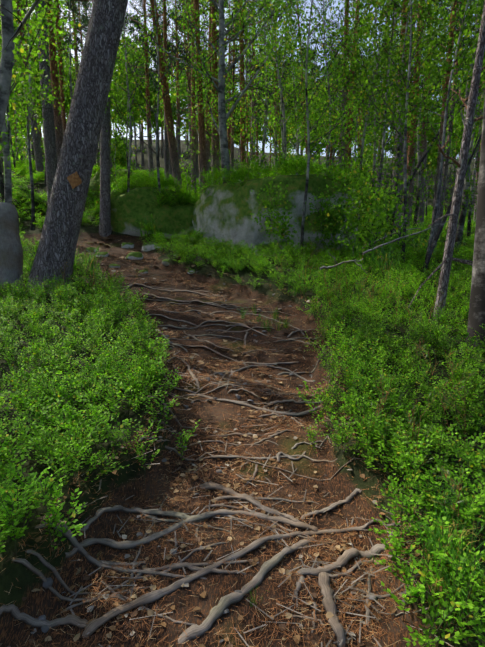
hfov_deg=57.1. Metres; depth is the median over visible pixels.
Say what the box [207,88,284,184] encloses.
sapling birch tree
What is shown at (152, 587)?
dirt path
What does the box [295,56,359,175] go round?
birch tree
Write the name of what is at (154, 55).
pine tree
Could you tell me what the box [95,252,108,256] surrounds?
trail rock
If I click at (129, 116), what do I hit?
birch tree
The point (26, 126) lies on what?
pine tree
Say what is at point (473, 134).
birch tree
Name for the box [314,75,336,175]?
pine tree
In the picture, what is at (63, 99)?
pine tree
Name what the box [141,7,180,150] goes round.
pine tree
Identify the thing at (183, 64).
pine tree
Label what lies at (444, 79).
pine tree
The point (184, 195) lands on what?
shrubs
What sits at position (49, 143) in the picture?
pine tree
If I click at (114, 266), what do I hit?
trail rock
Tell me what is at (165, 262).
trail rock
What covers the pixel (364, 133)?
birch tree
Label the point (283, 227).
tree sapling
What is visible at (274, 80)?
pine tree
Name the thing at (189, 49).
birch tree
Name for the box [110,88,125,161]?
birch tree
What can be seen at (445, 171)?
pine tree
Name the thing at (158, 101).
birch tree
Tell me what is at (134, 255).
trail rock
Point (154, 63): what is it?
pine tree
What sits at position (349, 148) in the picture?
tree
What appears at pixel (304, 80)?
pine tree
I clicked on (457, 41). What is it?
birch tree
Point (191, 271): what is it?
trail rock
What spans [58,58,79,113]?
birch tree
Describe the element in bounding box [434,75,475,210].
birch tree
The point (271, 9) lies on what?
birch tree
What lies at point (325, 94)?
pine tree
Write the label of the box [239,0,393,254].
birch tree
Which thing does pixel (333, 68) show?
pine tree
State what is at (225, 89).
birch tree
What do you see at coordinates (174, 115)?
birch tree
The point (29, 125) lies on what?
birch tree
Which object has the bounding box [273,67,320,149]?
birch tree
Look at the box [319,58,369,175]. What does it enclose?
pine tree
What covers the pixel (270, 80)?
pine tree
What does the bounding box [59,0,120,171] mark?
pine tree
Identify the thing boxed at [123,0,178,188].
pine tree
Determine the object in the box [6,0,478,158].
sky
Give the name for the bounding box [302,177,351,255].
tree sapling
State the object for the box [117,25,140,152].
pine tree
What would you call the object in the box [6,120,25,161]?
sapling birch tree
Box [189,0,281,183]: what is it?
pine tree
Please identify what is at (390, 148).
pine tree
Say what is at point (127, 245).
trail rock
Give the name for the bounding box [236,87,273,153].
pine tree
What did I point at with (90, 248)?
trail rock
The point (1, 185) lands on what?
birch tree
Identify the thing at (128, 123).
birch tree
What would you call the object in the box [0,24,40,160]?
birch tree
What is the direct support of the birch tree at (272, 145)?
on the ground
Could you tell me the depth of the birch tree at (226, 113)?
35.05 m
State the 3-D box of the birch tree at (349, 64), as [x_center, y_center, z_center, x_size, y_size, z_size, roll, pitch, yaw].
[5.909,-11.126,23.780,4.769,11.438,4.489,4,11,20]
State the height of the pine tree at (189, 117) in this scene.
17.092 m
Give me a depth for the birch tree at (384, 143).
9.76 m
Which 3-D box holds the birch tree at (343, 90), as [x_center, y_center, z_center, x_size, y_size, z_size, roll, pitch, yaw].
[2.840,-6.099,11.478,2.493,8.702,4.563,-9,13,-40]
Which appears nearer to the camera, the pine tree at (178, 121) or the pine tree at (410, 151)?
the pine tree at (410, 151)
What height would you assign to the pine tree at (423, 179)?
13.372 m
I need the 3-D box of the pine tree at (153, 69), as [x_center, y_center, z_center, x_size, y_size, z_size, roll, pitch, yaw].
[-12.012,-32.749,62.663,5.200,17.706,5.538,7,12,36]
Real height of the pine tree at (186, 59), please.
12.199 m
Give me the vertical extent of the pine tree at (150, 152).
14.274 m
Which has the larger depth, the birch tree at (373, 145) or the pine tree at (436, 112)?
the pine tree at (436, 112)
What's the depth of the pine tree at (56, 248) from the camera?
6.61 m
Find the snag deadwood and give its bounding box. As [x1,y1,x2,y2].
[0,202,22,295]
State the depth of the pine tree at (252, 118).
27.00 m
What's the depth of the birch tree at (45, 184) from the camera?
17.19 m
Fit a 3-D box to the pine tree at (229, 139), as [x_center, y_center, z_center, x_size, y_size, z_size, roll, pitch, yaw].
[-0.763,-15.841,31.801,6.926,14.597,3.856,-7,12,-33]
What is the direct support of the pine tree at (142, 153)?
on the ground
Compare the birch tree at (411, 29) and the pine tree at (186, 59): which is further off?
the pine tree at (186, 59)
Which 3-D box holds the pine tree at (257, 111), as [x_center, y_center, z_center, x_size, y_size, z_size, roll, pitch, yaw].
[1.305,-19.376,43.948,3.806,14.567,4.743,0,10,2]
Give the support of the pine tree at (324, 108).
on the ground
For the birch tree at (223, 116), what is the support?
on the ground
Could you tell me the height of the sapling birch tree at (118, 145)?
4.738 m
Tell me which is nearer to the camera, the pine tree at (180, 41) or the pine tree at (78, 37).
the pine tree at (180, 41)
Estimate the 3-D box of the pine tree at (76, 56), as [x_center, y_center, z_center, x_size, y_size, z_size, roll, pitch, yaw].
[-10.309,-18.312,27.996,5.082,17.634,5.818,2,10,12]
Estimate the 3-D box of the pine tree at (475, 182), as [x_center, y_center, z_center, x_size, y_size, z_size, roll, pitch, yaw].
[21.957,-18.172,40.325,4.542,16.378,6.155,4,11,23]
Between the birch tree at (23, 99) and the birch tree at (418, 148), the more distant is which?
the birch tree at (23, 99)
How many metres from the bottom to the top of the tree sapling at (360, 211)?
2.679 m
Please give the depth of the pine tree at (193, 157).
20.48 m
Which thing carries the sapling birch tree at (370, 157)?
on the ground
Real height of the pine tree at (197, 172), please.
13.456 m
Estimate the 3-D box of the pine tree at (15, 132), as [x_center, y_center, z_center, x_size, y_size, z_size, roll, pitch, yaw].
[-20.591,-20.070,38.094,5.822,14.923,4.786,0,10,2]
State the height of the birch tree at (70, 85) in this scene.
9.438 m
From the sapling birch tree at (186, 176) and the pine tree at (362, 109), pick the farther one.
the pine tree at (362, 109)
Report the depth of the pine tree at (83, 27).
22.30 m
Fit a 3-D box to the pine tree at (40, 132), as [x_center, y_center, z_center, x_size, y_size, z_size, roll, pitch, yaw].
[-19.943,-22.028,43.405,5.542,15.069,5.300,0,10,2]
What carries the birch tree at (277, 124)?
on the ground
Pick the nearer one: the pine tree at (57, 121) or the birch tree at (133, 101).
the pine tree at (57, 121)
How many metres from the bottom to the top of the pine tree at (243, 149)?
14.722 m
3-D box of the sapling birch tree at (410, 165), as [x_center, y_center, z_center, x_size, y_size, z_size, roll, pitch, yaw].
[3.926,-4.121,10.707,2.856,5.454,2.473,0,10,2]
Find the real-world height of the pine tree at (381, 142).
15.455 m
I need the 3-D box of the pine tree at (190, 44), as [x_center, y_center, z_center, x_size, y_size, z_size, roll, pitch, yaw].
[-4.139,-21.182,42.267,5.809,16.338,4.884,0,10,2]
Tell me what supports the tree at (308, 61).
on the ground
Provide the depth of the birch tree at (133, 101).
31.48 m
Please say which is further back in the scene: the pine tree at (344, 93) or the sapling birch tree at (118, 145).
the sapling birch tree at (118, 145)
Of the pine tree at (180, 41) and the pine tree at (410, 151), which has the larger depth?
the pine tree at (180, 41)
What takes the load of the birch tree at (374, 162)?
on the ground
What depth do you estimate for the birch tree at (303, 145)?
34.96 m
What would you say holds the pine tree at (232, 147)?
on the ground
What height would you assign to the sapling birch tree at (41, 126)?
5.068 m
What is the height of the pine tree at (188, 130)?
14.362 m
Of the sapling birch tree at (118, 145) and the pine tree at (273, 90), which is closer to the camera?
the pine tree at (273, 90)
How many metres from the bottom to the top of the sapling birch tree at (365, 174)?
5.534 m
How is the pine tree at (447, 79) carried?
on the ground
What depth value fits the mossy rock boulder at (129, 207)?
13.37 m
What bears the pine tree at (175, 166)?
on the ground
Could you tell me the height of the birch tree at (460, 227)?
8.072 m
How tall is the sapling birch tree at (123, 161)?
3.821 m
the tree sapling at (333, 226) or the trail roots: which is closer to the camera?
the trail roots
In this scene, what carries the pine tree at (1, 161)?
on the ground
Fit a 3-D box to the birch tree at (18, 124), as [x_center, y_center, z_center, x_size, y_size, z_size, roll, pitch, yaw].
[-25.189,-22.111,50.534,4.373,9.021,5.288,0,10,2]
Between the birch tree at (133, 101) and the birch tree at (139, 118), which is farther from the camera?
the birch tree at (139, 118)
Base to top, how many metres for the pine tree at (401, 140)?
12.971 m
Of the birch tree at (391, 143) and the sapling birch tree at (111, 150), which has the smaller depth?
the sapling birch tree at (111, 150)
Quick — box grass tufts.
[74,210,484,631]
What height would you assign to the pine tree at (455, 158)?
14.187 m
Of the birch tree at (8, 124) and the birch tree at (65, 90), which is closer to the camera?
the birch tree at (8, 124)
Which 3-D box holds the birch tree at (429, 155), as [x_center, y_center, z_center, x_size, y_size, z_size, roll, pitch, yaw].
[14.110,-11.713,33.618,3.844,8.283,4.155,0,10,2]
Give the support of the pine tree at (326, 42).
on the ground
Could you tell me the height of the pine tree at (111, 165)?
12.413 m
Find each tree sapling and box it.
[250,177,303,251]
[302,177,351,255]
[316,144,386,253]
[324,149,395,255]
[343,174,439,266]
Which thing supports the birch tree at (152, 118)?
on the ground
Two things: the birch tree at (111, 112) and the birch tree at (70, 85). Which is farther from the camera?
the birch tree at (111, 112)
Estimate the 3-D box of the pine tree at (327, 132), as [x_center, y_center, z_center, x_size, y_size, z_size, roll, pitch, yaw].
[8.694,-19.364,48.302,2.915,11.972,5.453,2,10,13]
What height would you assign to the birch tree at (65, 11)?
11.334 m
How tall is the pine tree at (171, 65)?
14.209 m
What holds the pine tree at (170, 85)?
on the ground
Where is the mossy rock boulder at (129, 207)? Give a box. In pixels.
[111,187,194,239]
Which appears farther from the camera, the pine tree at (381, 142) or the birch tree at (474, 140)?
the birch tree at (474, 140)
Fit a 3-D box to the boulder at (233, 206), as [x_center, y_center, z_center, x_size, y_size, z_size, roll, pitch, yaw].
[1.035,-2.622,13.705,5.021,3.363,4.789,6,12,32]
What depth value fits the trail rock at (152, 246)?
11.71 m
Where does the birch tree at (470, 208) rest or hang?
on the ground
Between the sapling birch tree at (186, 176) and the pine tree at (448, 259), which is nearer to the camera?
the pine tree at (448, 259)
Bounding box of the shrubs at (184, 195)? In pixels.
[98,166,200,206]
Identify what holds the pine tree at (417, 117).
on the ground
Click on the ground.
(27, 582)
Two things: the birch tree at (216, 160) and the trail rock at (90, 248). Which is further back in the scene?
the birch tree at (216, 160)
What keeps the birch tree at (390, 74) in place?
on the ground
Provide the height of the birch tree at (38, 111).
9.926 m
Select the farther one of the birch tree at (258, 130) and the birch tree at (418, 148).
the birch tree at (258, 130)
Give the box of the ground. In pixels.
[0,138,484,646]
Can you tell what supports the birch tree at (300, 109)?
on the ground
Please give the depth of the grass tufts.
1.86 m
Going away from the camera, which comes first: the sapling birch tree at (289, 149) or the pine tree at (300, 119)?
the sapling birch tree at (289, 149)
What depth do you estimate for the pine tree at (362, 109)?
33.67 m
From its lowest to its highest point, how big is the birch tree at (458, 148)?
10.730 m
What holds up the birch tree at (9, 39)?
on the ground
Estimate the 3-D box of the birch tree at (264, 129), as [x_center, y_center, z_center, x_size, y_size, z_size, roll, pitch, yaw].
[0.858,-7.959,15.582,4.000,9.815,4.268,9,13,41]
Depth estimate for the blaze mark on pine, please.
6.63 m
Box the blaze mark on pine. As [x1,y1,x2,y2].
[67,171,81,188]
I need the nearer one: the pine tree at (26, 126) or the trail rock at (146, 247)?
the trail rock at (146, 247)
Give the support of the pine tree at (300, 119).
on the ground
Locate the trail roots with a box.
[0,274,429,646]
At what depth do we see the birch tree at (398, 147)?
11.91 m
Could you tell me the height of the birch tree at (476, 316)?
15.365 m
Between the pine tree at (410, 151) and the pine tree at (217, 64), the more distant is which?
the pine tree at (217, 64)
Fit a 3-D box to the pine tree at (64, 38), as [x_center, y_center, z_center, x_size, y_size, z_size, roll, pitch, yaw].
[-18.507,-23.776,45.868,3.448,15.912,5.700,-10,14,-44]
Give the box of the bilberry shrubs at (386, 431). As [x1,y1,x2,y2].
[0,157,484,646]
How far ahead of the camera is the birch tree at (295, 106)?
15.56 m
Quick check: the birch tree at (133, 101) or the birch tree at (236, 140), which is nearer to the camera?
the birch tree at (133, 101)
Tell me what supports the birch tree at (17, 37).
on the ground
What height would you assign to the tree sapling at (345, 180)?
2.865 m
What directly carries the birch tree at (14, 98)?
on the ground
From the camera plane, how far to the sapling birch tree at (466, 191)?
10.85 m
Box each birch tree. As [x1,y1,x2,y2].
[0,0,31,148]
[0,0,61,135]
[0,0,72,229]
[0,0,81,203]
[0,7,31,201]
[0,8,50,175]
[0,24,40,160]
[2,98,38,168]
[5,109,25,141]
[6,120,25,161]
[9,54,39,162]
[12,0,48,169]
[12,6,38,160]
[15,58,65,159]
[17,0,88,72]
[20,18,75,117]
[25,0,47,186]
[34,94,44,152]
[35,0,117,219]
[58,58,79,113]
[65,0,181,191]
[72,79,117,164]
[95,101,142,188]
[105,0,194,193]
[110,27,154,168]
[110,39,157,170]
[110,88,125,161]
[111,109,143,167]
[111,130,140,169]
[112,132,132,166]
[114,69,152,170]
[131,0,298,183]
[135,73,163,166]
[153,65,205,137]
[160,0,253,173]
[179,153,201,201]
[193,0,318,159]
[195,0,317,176]
[195,59,231,113]
[196,87,239,156]
[204,0,300,167]
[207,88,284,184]
[234,109,259,146]
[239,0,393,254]
[245,95,271,147]
[246,0,336,164]
[248,105,304,175]
[262,0,439,175]
[262,93,295,170]
[263,105,295,155]
[268,33,328,174]
[268,143,296,174]
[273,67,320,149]
[287,94,328,159]
[292,0,443,219]
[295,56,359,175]
[315,0,396,176]
[318,1,428,227]
[320,0,453,256]
[340,0,441,224]
[341,0,480,265]
[344,0,468,249]
[348,110,392,222]
[352,32,480,243]
[353,81,389,170]
[356,114,388,176]
[356,149,388,206]
[368,0,484,259]
[380,0,464,227]
[385,119,407,161]
[407,0,484,243]
[415,112,455,218]
[423,0,482,34]
[427,3,484,241]
[430,104,483,244]
[431,0,484,256]
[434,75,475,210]
[449,119,477,158]
[454,125,481,158]
[465,96,484,356]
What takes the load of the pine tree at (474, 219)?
on the ground
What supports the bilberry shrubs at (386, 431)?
on the ground
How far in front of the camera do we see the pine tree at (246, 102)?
29.77 m
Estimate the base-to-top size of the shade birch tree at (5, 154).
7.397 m
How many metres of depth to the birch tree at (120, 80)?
29.41 m
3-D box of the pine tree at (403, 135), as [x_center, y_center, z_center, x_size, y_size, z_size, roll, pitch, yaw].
[8.478,-14.001,23.130,7.296,17.507,5.287,-10,14,-43]
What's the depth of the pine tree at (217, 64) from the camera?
51.24 m
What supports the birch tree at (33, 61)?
on the ground
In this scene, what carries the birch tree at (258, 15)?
on the ground
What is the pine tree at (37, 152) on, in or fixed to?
on the ground
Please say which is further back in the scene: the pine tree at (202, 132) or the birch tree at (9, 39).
the pine tree at (202, 132)
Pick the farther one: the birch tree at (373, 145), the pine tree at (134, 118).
the pine tree at (134, 118)
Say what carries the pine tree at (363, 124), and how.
on the ground
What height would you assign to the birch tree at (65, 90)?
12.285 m
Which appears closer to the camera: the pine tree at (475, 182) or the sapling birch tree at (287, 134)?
the sapling birch tree at (287, 134)
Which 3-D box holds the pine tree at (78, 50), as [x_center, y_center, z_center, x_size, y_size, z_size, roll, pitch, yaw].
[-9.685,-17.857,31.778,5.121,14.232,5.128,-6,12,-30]
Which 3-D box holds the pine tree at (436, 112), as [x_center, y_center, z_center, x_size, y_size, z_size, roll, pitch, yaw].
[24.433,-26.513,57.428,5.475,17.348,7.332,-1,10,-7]
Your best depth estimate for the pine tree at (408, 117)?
27.69 m
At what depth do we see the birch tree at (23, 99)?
35.42 m
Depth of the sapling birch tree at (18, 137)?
21.78 m
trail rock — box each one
[86,247,97,251]
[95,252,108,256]
[109,264,119,267]
[121,242,133,247]
[125,252,142,259]
[142,242,154,251]
[151,243,160,249]
[162,259,170,265]
[187,269,194,273]
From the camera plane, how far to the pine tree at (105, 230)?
12.93 m
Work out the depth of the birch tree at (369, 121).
41.49 m
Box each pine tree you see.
[0,138,3,190]
[11,92,19,152]
[16,0,44,178]
[24,0,127,294]
[26,2,65,163]
[27,0,89,136]
[33,0,89,163]
[35,0,56,202]
[35,30,44,163]
[55,0,90,132]
[56,9,72,85]
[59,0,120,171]
[60,1,92,77]
[64,1,132,152]
[66,0,130,190]
[67,9,118,163]
[71,0,178,176]
[99,90,111,236]
[110,12,132,145]
[116,47,139,159]
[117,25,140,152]
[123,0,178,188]
[125,0,190,179]
[130,0,236,155]
[138,0,182,191]
[139,49,159,166]
[140,28,179,150]
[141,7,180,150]
[142,15,185,98]
[149,61,175,158]
[156,0,226,165]
[159,1,206,172]
[160,0,239,193]
[168,5,226,81]
[169,38,184,143]
[170,40,205,132]
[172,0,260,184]
[173,86,188,150]
[177,0,232,201]
[180,0,270,159]
[180,75,198,177]
[184,0,219,191]
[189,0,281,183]
[196,7,286,179]
[198,0,316,179]
[201,40,235,146]
[217,0,288,178]
[226,0,309,181]
[231,26,287,163]
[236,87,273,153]
[238,0,327,175]
[239,47,273,168]
[247,24,302,169]
[248,55,292,176]
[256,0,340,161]
[280,42,319,114]
[287,65,324,156]
[297,10,361,176]
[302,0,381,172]
[309,0,415,166]
[311,75,338,163]
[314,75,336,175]
[317,94,336,163]
[318,70,338,169]
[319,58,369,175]
[327,7,442,204]
[328,49,391,178]
[339,0,363,179]
[353,73,378,168]
[363,0,424,221]
[372,14,441,112]
[377,0,449,226]
[377,2,475,221]
[378,7,435,215]
[380,0,424,231]
[386,38,442,182]
[388,0,418,242]
[396,0,474,228]
[408,1,484,322]
[420,0,468,257]
[424,2,465,219]
[424,27,479,227]
[429,59,460,185]
[432,16,482,207]
[448,69,466,198]
[460,93,484,210]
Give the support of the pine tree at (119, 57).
on the ground
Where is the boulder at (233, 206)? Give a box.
[192,174,359,256]
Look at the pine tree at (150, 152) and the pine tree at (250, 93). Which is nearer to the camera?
the pine tree at (150, 152)
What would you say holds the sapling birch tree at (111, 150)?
on the ground
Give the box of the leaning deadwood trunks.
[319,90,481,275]
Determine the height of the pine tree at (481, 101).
15.232 m
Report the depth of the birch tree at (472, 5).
8.76 m
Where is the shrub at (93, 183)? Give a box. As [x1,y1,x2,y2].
[88,169,150,199]
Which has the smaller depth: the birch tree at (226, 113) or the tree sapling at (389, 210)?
the tree sapling at (389, 210)

